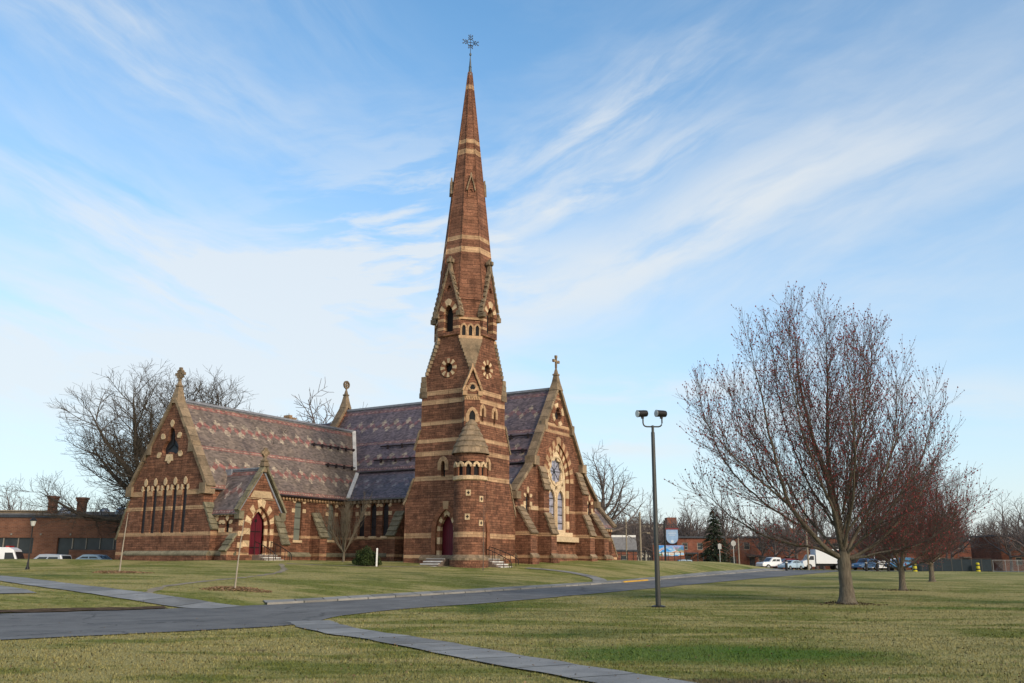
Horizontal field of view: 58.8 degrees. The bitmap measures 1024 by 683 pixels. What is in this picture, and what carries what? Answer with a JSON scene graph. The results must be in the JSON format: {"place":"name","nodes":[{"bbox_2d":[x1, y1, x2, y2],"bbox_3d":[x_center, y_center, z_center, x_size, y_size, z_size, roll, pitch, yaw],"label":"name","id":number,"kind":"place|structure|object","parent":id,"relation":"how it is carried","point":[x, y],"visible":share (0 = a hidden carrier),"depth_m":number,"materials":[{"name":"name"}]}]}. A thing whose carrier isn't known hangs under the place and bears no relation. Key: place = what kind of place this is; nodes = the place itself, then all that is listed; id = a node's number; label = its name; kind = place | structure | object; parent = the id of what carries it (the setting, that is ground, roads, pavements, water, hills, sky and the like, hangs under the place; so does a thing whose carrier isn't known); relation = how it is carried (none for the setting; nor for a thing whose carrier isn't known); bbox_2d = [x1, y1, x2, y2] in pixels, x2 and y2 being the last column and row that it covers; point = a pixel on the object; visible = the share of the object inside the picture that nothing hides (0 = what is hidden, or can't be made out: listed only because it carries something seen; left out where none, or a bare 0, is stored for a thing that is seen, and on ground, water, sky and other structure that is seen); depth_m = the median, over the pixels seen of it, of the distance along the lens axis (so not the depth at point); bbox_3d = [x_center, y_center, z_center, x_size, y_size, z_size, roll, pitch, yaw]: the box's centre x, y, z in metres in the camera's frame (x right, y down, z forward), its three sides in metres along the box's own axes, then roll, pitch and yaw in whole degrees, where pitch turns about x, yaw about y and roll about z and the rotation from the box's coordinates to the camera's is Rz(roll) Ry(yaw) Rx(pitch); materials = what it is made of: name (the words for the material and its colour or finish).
{"place":"outdoors","nodes":[
{"label":"outdoors","id":0,"kind":"place"},
{"bbox_2d":[0,585,35,592],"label":"path","id":1,"kind":"structure","parent":0,"point":[5,589],"depth_m":32.37,"materials":[{"name":"concrete"}]},
{"bbox_2d":[0,576,238,608],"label":"path","id":2,"kind":"structure","parent":0,"point":[167,600],"depth_m":32.84,"materials":[{"name":"concrete"}]},
{"bbox_2d":[146,564,287,592],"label":"path","id":3,"kind":"structure","parent":0,"point":[152,590],"depth_m":40.75,"materials":[{"name":"concrete"}]},
{"bbox_2d":[286,563,446,566],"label":"path","id":4,"kind":"structure","parent":0,"point":[352,565],"depth_m":64.82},
{"bbox_2d":[0,570,836,639],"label":"road","id":5,"kind":"structure","parent":0,"point":[42,625],"depth_m":28.07,"materials":[{"name":"asphalt"}]},
{"bbox_2d":[785,560,787,570],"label":"bollard","id":6,"kind":"object","parent":5,"relation":"on","point":[786,565],"visible":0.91,"depth_m":115.94,"materials":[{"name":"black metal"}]},
{"bbox_2d":[285,620,695,682],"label":"path","id":7,"kind":"structure","parent":0,"point":[573,671],"depth_m":15.99,"materials":[{"name":"concrete"}]},
{"bbox_2d":[0,559,1023,682],"bbox_3d":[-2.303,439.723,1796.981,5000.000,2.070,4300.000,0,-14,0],"label":"lawn","id":8,"kind":"structure","parent":0,"point":[632,569],"depth_m":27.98,"materials":[{"name":"plant"}]},
{"bbox_2d":[0,546,24,558],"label":"van","id":9,"kind":"object","parent":8,"relation":"on","point":[9,552],"visible":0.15,"depth_m":83.46,"materials":[{"name":"white paint"}]},
{"bbox_2d":[4,552,13,558],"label":"side window","id":10,"kind":"structure","parent":9,"relation":"in","point":[7,555],"depth_m":83.34,"materials":[{"name":"grey glass"}]},
{"bbox_2d":[0,479,35,509],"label":"bare tree","id":11,"kind":"object","parent":8,"relation":"on","point":[9,504],"visible":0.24,"depth_m":116.21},
{"bbox_2d":[25,516,36,569],"bbox_3d":[-34.376,14.388,64.897,0.500,3.770,0.476,0,-14,0],"label":"street lamp","id":12,"kind":"object","parent":8,"relation":"on","point":[33,520],"visible":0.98,"depth_m":64.94,"materials":[{"name":"black metal"}]},
{"bbox_2d":[34,554,71,558],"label":"parked car","id":13,"kind":"object","parent":8,"relation":"on","point":[50,556],"visible":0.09,"depth_m":83.27,"materials":[{"name":"silver metal"}]},
{"bbox_2d":[0,496,124,559],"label":"brick building","id":14,"kind":"structure","parent":8,"relation":"on","point":[56,537],"depth_m":94.25,"materials":[{"name":"brown brick"}]},
{"bbox_2d":[0,538,33,553],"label":"window","id":15,"kind":"structure","parent":14,"relation":"in","point":[23,544],"depth_m":94.26,"materials":[{"name":"grey glass"}]},
{"bbox_2d":[57,538,116,554],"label":"window","id":16,"kind":"structure","parent":14,"relation":"in","point":[64,544],"depth_m":93.97,"materials":[{"name":"grey glass"}]},
{"bbox_2d":[0,606,166,611],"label":"soil edge","id":17,"kind":"object","parent":8,"relation":"on","point":[69,609],"visible":1,"depth_m":28.74,"materials":[{"name":"soil"}]},
{"bbox_2d":[76,554,112,559],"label":"parked car","id":18,"kind":"object","parent":8,"relation":"on","point":[92,556],"visible":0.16,"depth_m":83.37,"materials":[{"name":"blue paint"}]},
{"bbox_2d":[91,570,152,573],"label":"mulch","id":19,"kind":"object","parent":8,"relation":"on","point":[110,571],"visible":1,"depth_m":45.94,"materials":[{"name":"brown wood"}]},
{"bbox_2d":[119,508,134,570],"bbox_3d":[-19.809,10.243,46.721,0.646,3.370,0.839,-13,-19,43],"label":"sapling","id":20,"kind":"object","parent":8,"relation":"on","point":[123,540],"visible":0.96,"depth_m":46.55,"materials":[{"name":"brown plant"}]},
{"bbox_2d":[0,359,319,538],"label":"bare tree","id":21,"kind":"object","parent":8,"relation":"on","point":[134,451],"visible":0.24,"depth_m":87.65,"materials":[{"name":"plant"}]},
{"bbox_2d":[200,585,271,592],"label":"mulch","id":22,"kind":"object","parent":8,"relation":"on","point":[228,588],"visible":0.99,"depth_m":36.27,"materials":[{"name":"brown wood"}]},
{"bbox_2d":[234,519,250,587],"bbox_3d":[-10.971,8.623,36.788,0.677,2.930,0.723,0,-14,0],"label":"sapling","id":23,"kind":"object","parent":8,"relation":"on","point":[239,553],"visible":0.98,"depth_m":36.87,"materials":[{"name":"brown plant"}]},
{"bbox_2d":[288,378,334,423],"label":"bare tree","id":24,"kind":"object","parent":8,"relation":"on","point":[316,418],"visible":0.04,"depth_m":118.93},
{"bbox_2d":[315,492,371,561],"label":"bare shrub","id":25,"kind":"object","parent":8,"relation":"on","point":[344,527],"visible":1,"depth_m":69.47,"materials":[{"name":"brown wood"}]},
{"bbox_2d":[115,34,617,567],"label":"church","id":26,"kind":"structure","parent":8,"relation":"on","point":[453,458],"depth_m":74.62,"materials":[{"name":"brown brick"}]},
{"bbox_2d":[141,479,149,532],"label":"window","id":27,"kind":"structure","parent":26,"relation":"in","point":[147,489],"depth_m":74.08,"materials":[{"name":"black glass"}]},
{"bbox_2d":[151,478,158,532],"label":"window","id":28,"kind":"structure","parent":26,"relation":"in","point":[156,489],"depth_m":73.46,"materials":[{"name":"black glass"}]},
{"bbox_2d":[160,478,168,532],"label":"window","id":29,"kind":"structure","parent":26,"relation":"in","point":[166,489],"depth_m":72.82,"materials":[{"name":"black glass"}]},
{"bbox_2d":[157,420,182,463],"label":"window","id":30,"kind":"structure","parent":26,"relation":"in","point":[172,446],"depth_m":74.01,"materials":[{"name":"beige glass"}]},
{"bbox_2d":[170,477,178,532],"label":"window","id":31,"kind":"structure","parent":26,"relation":"in","point":[175,479],"depth_m":72.19,"materials":[{"name":"black glass"}]},
{"bbox_2d":[180,476,188,532],"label":"window","id":32,"kind":"structure","parent":26,"relation":"in","point":[186,488],"depth_m":71.57,"materials":[{"name":"black glass"}]},
{"bbox_2d":[215,515,221,531],"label":"window","id":33,"kind":"structure","parent":26,"relation":"in","point":[217,517],"depth_m":69.64,"materials":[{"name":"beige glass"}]},
{"bbox_2d":[221,516,232,531],"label":"window","id":34,"kind":"structure","parent":26,"relation":"in","point":[227,517],"depth_m":69.31,"materials":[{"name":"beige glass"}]},
{"bbox_2d":[242,498,273,554],"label":"door","id":35,"kind":"structure","parent":26,"relation":"in","point":[254,531],"depth_m":70.64,"materials":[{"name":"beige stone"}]},
{"bbox_2d":[292,501,305,542],"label":"window","id":36,"kind":"structure","parent":26,"relation":"in","point":[297,509],"depth_m":78.61,"materials":[{"name":"grey glass"}]},
{"bbox_2d":[325,504,337,542],"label":"window","id":37,"kind":"structure","parent":26,"relation":"in","point":[329,539],"depth_m":81.94,"materials":[{"name":"beige stone"}]},
{"bbox_2d":[356,500,367,538],"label":"window","id":38,"kind":"structure","parent":26,"relation":"in","point":[361,536],"depth_m":82.72,"materials":[{"name":"black glass"}]},
{"bbox_2d":[368,500,379,538],"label":"window","id":39,"kind":"structure","parent":26,"relation":"in","point":[374,510],"depth_m":82.07,"materials":[{"name":"black glass"}]},
{"bbox_2d":[379,499,391,537],"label":"window","id":40,"kind":"structure","parent":26,"relation":"in","point":[386,509],"depth_m":81.42,"materials":[{"name":"black glass"}]},
{"bbox_2d":[431,501,453,554],"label":"door","id":41,"kind":"structure","parent":26,"relation":"in","point":[444,533],"depth_m":70.07,"materials":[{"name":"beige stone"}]},
{"bbox_2d":[437,456,448,476],"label":"window","id":42,"kind":"structure","parent":26,"relation":"in","point":[446,465],"depth_m":71.03,"materials":[{"name":"stone"}]},
{"bbox_2d":[440,358,455,376],"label":"window","id":43,"kind":"structure","parent":26,"relation":"in","point":[451,369],"depth_m":72.70,"materials":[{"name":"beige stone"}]},
{"bbox_2d":[480,404,485,416],"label":"window","id":44,"kind":"structure","parent":26,"relation":"in","point":[482,406],"depth_m":71.99,"materials":[{"name":"stone"}]},
{"bbox_2d":[482,360,492,378],"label":"window","id":45,"kind":"structure","parent":26,"relation":"in","point":[486,362],"depth_m":73.23,"materials":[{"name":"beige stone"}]},
{"bbox_2d":[485,513,489,554],"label":"door","id":46,"kind":"structure","parent":26,"relation":"in","point":[487,545],"depth_m":70.41,"materials":[{"name":"beige wood"}]},
{"bbox_2d":[486,457,490,470],"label":"window","id":47,"kind":"structure","parent":26,"relation":"in","point":[487,459],"depth_m":71.73,"materials":[{"name":"stone"}]},
{"bbox_2d":[491,407,497,419],"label":"window","id":48,"kind":"structure","parent":26,"relation":"in","point":[494,409],"depth_m":73.40,"materials":[{"name":"stone"}]},
{"bbox_2d":[523,486,531,509],"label":"window","id":49,"kind":"structure","parent":26,"relation":"in","point":[524,502],"depth_m":76.26,"materials":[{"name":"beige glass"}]},
{"bbox_2d":[552,403,563,425],"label":"window","id":50,"kind":"structure","parent":26,"relation":"in","point":[555,416],"depth_m":82.52,"materials":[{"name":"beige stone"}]},
{"bbox_2d":[544,437,578,542],"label":"window","id":51,"kind":"structure","parent":26,"relation":"in","point":[555,464],"depth_m":81.56,"materials":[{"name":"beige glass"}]},
{"bbox_2d":[587,495,592,514],"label":"window","id":52,"kind":"structure","parent":26,"relation":"in","point":[589,495],"depth_m":85.62,"materials":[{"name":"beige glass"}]},
{"bbox_2d":[352,545,381,565],"bbox_3d":[-10.416,15.418,65.341,2.284,1.521,1.890,0,-14,0],"label":"bush","id":53,"kind":"object","parent":8,"relation":"on","point":[366,557],"visible":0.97,"depth_m":64.94,"materials":[{"name":"green plant"}]},
{"bbox_2d":[376,548,377,566],"bbox_3d":[-9.631,15.438,64.775,0.130,1.380,0.130,0,-14,0],"label":"marker post","id":54,"kind":"object","parent":8,"relation":"on","point":[376,557],"visible":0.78,"depth_m":64.73,"materials":[{"name":"white paint"}]},
{"bbox_2d":[479,504,487,569],"bbox_3d":[-2.030,13.821,64.584,0.735,4.955,0.644,6,-15,-24],"label":"sapling","id":55,"kind":"object","parent":8,"relation":"on","point":[483,540],"visible":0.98,"depth_m":64.46,"materials":[{"name":"brown plant"}]},
{"bbox_2d":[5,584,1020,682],"bbox_3d":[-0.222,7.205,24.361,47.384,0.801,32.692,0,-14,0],"label":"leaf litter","id":56,"kind":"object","parent":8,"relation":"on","point":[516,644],"visible":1,"depth_m":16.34,"materials":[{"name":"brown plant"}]},
{"bbox_2d":[583,442,652,542],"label":"bare tree","id":57,"kind":"object","parent":8,"relation":"on","point":[603,494],"visible":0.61,"depth_m":110.68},
{"bbox_2d":[611,535,637,560],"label":"brick shed","id":58,"kind":"structure","parent":8,"relation":"on","point":[619,543],"depth_m":138.87,"materials":[{"name":"red brick"}]},
{"bbox_2d":[625,517,626,559],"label":"utility pole","id":59,"kind":"object","parent":8,"relation":"on","point":[626,536],"visible":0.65,"depth_m":109.55,"materials":[{"name":"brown wood"}]},
{"bbox_2d":[612,503,662,555],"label":"bare tree","id":60,"kind":"object","parent":8,"relation":"on","point":[636,532],"visible":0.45,"depth_m":144.35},
{"bbox_2d":[639,512,649,560],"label":"utility pole","id":61,"kind":"object","parent":8,"relation":"on","point":[640,536],"visible":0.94,"depth_m":109.50,"materials":[{"name":"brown wood"}]},
{"bbox_2d":[635,410,666,606],"bbox_3d":[5.289,6.172,33.808,1.224,7.320,0.520,0,-14,0],"label":"floodlight pole","id":62,"kind":"object","parent":8,"relation":"on","point":[642,414],"visible":0.96,"depth_m":33.78,"materials":[{"name":"black metal"}]},
{"bbox_2d":[630,517,676,560],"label":"apartment block","id":63,"kind":"structure","parent":8,"relation":"on","point":[668,523],"depth_m":255.87,"materials":[{"name":"brick"}]},
{"bbox_2d":[632,489,680,560],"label":"bare tree","id":64,"kind":"object","parent":8,"relation":"on","point":[650,531],"visible":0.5,"depth_m":146.87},
{"bbox_2d":[617,550,697,560],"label":"iron fence","id":65,"kind":"object","parent":8,"relation":"on","point":[668,559],"visible":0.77,"depth_m":103.53,"materials":[{"name":"metal"}]},
{"bbox_2d":[653,545,684,560],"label":"mural wall","id":66,"kind":"structure","parent":8,"relation":"on","point":[678,549],"depth_m":137.38,"materials":[{"name":"paint"}]},
{"bbox_2d":[663,520,677,560],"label":"banner pole","id":67,"kind":"object","parent":8,"relation":"on","point":[671,535],"visible":0.97,"depth_m":97.82,"materials":[{"name":"fabric"}]},
{"bbox_2d":[652,493,721,540],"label":"bare tree","id":68,"kind":"object","parent":8,"relation":"on","point":[692,525],"visible":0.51,"depth_m":154.94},
{"bbox_2d":[666,536,724,560],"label":"brick house","id":69,"kind":"structure","parent":8,"relation":"on","point":[693,544],"depth_m":141.55,"materials":[{"name":"red brick"}]},
{"bbox_2d":[697,543,702,549],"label":"window","id":70,"kind":"structure","parent":69,"relation":"in","point":[698,544],"depth_m":141.54,"materials":[{"name":"grey glass"}]},
{"bbox_2d":[698,507,732,562],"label":"spruce tree","id":71,"kind":"object","parent":8,"relation":"on","point":[714,542],"visible":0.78,"depth_m":122.80,"materials":[{"name":"plant"}]},
{"bbox_2d":[699,518,749,559],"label":"bare tree","id":72,"kind":"object","parent":8,"relation":"on","point":[731,546],"visible":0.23,"depth_m":147.17,"materials":[{"name":"plant"}]},
{"bbox_2d":[703,478,747,553],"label":"bare tree","id":73,"kind":"object","parent":8,"relation":"on","point":[731,530],"visible":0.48,"depth_m":159.42,"materials":[{"name":"plant"}]},
{"bbox_2d":[731,541,735,562],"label":"road sign","id":74,"kind":"object","parent":8,"relation":"on","point":[733,543],"visible":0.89,"depth_m":110.29,"materials":[{"name":"metal"}]},
{"bbox_2d":[737,538,739,563],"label":"utility pole","id":75,"kind":"object","parent":8,"relation":"on","point":[738,552],"visible":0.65,"depth_m":133.88,"materials":[{"name":"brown wood"}]},
{"bbox_2d":[723,536,769,566],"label":"brick house","id":76,"kind":"structure","parent":8,"relation":"on","point":[746,560],"depth_m":167.60,"materials":[{"name":"red brick"}]},
{"bbox_2d":[749,557,754,565],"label":"door","id":77,"kind":"structure","parent":76,"relation":"in","point":[752,564],"depth_m":167.31,"materials":[{"name":"paint"}]},
{"bbox_2d":[738,505,781,562],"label":"bare tree","id":78,"kind":"object","parent":8,"relation":"on","point":[762,549],"visible":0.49,"depth_m":162.59,"materials":[{"name":"plant"}]},
{"bbox_2d":[756,557,782,568],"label":"pickup truck","id":79,"kind":"object","parent":8,"relation":"on","point":[769,562],"visible":0.52,"depth_m":140.98,"materials":[{"name":"white paint"}]},
{"bbox_2d":[741,504,798,567],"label":"bare tree","id":80,"kind":"object","parent":8,"relation":"on","point":[773,546],"visible":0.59,"depth_m":146.78,"materials":[{"name":"plant"}]},
{"bbox_2d":[771,558,798,569],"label":"parked car","id":81,"kind":"object","parent":8,"relation":"on","point":[784,559],"visible":0.23,"depth_m":145.73,"materials":[{"name":"grey paint"}]},
{"bbox_2d":[749,500,824,568],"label":"bare tree","id":82,"kind":"object","parent":8,"relation":"on","point":[804,540],"visible":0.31,"depth_m":160.51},
{"bbox_2d":[778,560,803,569],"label":"parked car","id":83,"kind":"object","parent":8,"relation":"on","point":[792,564],"visible":0.9,"depth_m":140.34,"materials":[{"name":"blue paint"}]},
{"bbox_2d":[778,518,804,557],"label":"bare tree","id":84,"kind":"object","parent":8,"relation":"on","point":[789,550],"visible":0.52,"depth_m":154.33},
{"bbox_2d":[798,492,809,569],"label":"utility pole","id":85,"kind":"object","parent":8,"relation":"on","point":[806,542],"visible":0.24,"depth_m":139.29,"materials":[{"name":"brown wood"}]},
{"bbox_2d":[790,482,829,568],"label":"bare tree","id":86,"kind":"object","parent":8,"relation":"on","point":[809,516],"visible":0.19,"depth_m":163.29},
{"bbox_2d":[609,510,1023,560],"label":"wood","id":87,"kind":"object","parent":8,"relation":"on","point":[983,528],"visible":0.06,"depth_m":178.68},
{"bbox_2d":[800,549,838,569],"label":"box truck","id":88,"kind":"object","parent":8,"relation":"on","point":[818,558],"visible":0.69,"depth_m":141.98,"materials":[{"name":"white paint"}]},
{"bbox_2d":[768,528,873,569],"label":"brick house","id":89,"kind":"structure","parent":8,"relation":"on","point":[801,556],"depth_m":171.43,"materials":[{"name":"red brick"}]},
{"bbox_2d":[794,513,848,569],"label":"bare tree","id":90,"kind":"object","parent":8,"relation":"on","point":[827,537],"visible":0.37,"depth_m":151.60,"materials":[{"name":"plant"}]},
{"bbox_2d":[664,281,1002,604],"bbox_3d":[12.215,3.830,36.982,12.054,13.441,9.098,0,-14,0],"label":"maple tree","id":91,"kind":"object","parent":8,"relation":"on","point":[851,482],"visible":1,"depth_m":35.87,"materials":[{"name":"brown plant"}]},
{"bbox_2d":[819,600,886,604],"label":"mulch","id":92,"kind":"object","parent":8,"relation":"on","point":[826,603],"visible":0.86,"depth_m":34.94,"materials":[{"name":"soil"}]},
{"bbox_2d":[843,499,871,569],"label":"bare tree","id":93,"kind":"object","parent":8,"relation":"on","point":[861,537],"visible":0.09,"depth_m":159.01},
{"bbox_2d":[851,559,876,569],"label":"parked car","id":94,"kind":"object","parent":8,"relation":"on","point":[860,563],"visible":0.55,"depth_m":138.29,"materials":[{"name":"blue paint"}]},
{"bbox_2d":[848,519,886,569],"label":"bare tree","id":95,"kind":"object","parent":8,"relation":"on","point":[865,545],"visible":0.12,"depth_m":146.23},
{"bbox_2d":[868,561,886,569],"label":"parked car","id":96,"kind":"object","parent":8,"relation":"on","point":[881,567],"visible":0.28,"depth_m":142.08,"materials":[{"name":"white paint"}]},
{"bbox_2d":[882,589,924,590],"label":"mulch","id":97,"kind":"object","parent":8,"relation":"on","point":[900,589],"visible":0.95,"depth_m":48.49,"materials":[{"name":"soil"}]},
{"bbox_2d":[828,434,986,590],"bbox_3d":[21.422,9.120,49.468,7.776,8.766,5.746,-11,-18,39],"label":"maple tree","id":98,"kind":"object","parent":8,"relation":"on","point":[900,567],"visible":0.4,"depth_m":48.97,"materials":[{"name":"brown plant"}]},
{"bbox_2d":[913,564,917,571],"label":"traffic drum","id":99,"kind":"object","parent":8,"relation":"on","point":[914,567],"visible":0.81,"depth_m":116.52,"materials":[{"name":"yellow plastic"}]},
{"bbox_2d":[874,540,971,569],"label":"brick house","id":100,"kind":"structure","parent":8,"relation":"on","point":[966,555],"depth_m":165.62,"materials":[{"name":"red brick"}]},
{"bbox_2d":[888,458,969,581],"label":"maple tree","id":101,"kind":"object","parent":8,"relation":"on","point":[931,573],"visible":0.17,"depth_m":67.18,"materials":[{"name":"brown plant"}]},
{"bbox_2d":[911,558,992,571],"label":"screen fence","id":102,"kind":"object","parent":8,"relation":"on","point":[952,564],"visible":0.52,"depth_m":117.54,"materials":[{"name":"fabric"}]},
{"bbox_2d":[938,490,983,557],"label":"bare tree","id":103,"kind":"object","parent":8,"relation":"on","point":[947,553],"visible":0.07,"depth_m":155.13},
{"bbox_2d":[947,507,981,558],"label":"bare tree","id":104,"kind":"object","parent":8,"relation":"on","point":[961,548],"visible":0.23,"depth_m":141.89,"materials":[{"name":"plant"}]},
{"bbox_2d":[976,563,980,571],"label":"traffic drum","id":105,"kind":"object","parent":8,"relation":"on","point":[977,567],"visible":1,"depth_m":116.56,"materials":[{"name":"yellow plastic"}]},
{"bbox_2d":[967,534,1023,570],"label":"brick house","id":106,"kind":"structure","parent":8,"relation":"on","point":[982,553],"depth_m":150.93,"materials":[{"name":"red brick"}]},
{"bbox_2d":[1015,557,1022,564],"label":"window","id":107,"kind":"structure","parent":106,"relation":"in","point":[1019,559],"depth_m":148.95,"materials":[{"name":"grey glass"}]},
{"bbox_2d":[971,489,1023,570],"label":"bare tree","id":108,"kind":"object","parent":8,"relation":"on","point":[992,543],"visible":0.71,"depth_m":140.23,"materials":[{"name":"plant"}]},
{"bbox_2d":[976,493,1023,555],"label":"bare tree","id":109,"kind":"object","parent":8,"relation":"on","point":[1007,540],"visible":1,"depth_m":128.63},
{"bbox_2d":[992,560,1023,571],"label":"wire fence","id":110,"kind":"object","parent":8,"relation":"on","point":[1010,565],"visible":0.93,"depth_m":117.53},
{"bbox_2d":[996,501,1023,555],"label":"bare tree","id":111,"kind":"object","parent":8,"relation":"on","point":[1015,530],"visible":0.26,"depth_m":146.66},
{"bbox_2d":[0,0,1023,557],"label":"sky","id":112,"kind":"structure","parent":0,"point":[257,191],"materials":[{"name":"blue"}]},
{"bbox_2d":[263,568,784,604],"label":"pavement","id":113,"kind":"structure","parent":0,"point":[669,576],"depth_m":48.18,"materials":[{"name":"concrete"}]},
{"bbox_2d":[528,568,607,583],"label":"path","id":114,"kind":"structure","parent":0,"point":[595,578],"depth_m":64.21,"materials":[{"name":"concrete"}]},
{"bbox_2d":[758,566,1022,571],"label":"cross street","id":115,"kind":"structure","parent":0,"point":[875,570],"depth_m":122.27,"materials":[{"name":"asphalt"}]},
{"bbox_2d":[885,557,911,570],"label":"pickup truck","id":116,"kind":"object","parent":115,"relation":"on","point":[907,563],"visible":0.23,"depth_m":128.03,"materials":[{"name":"blue paint"}]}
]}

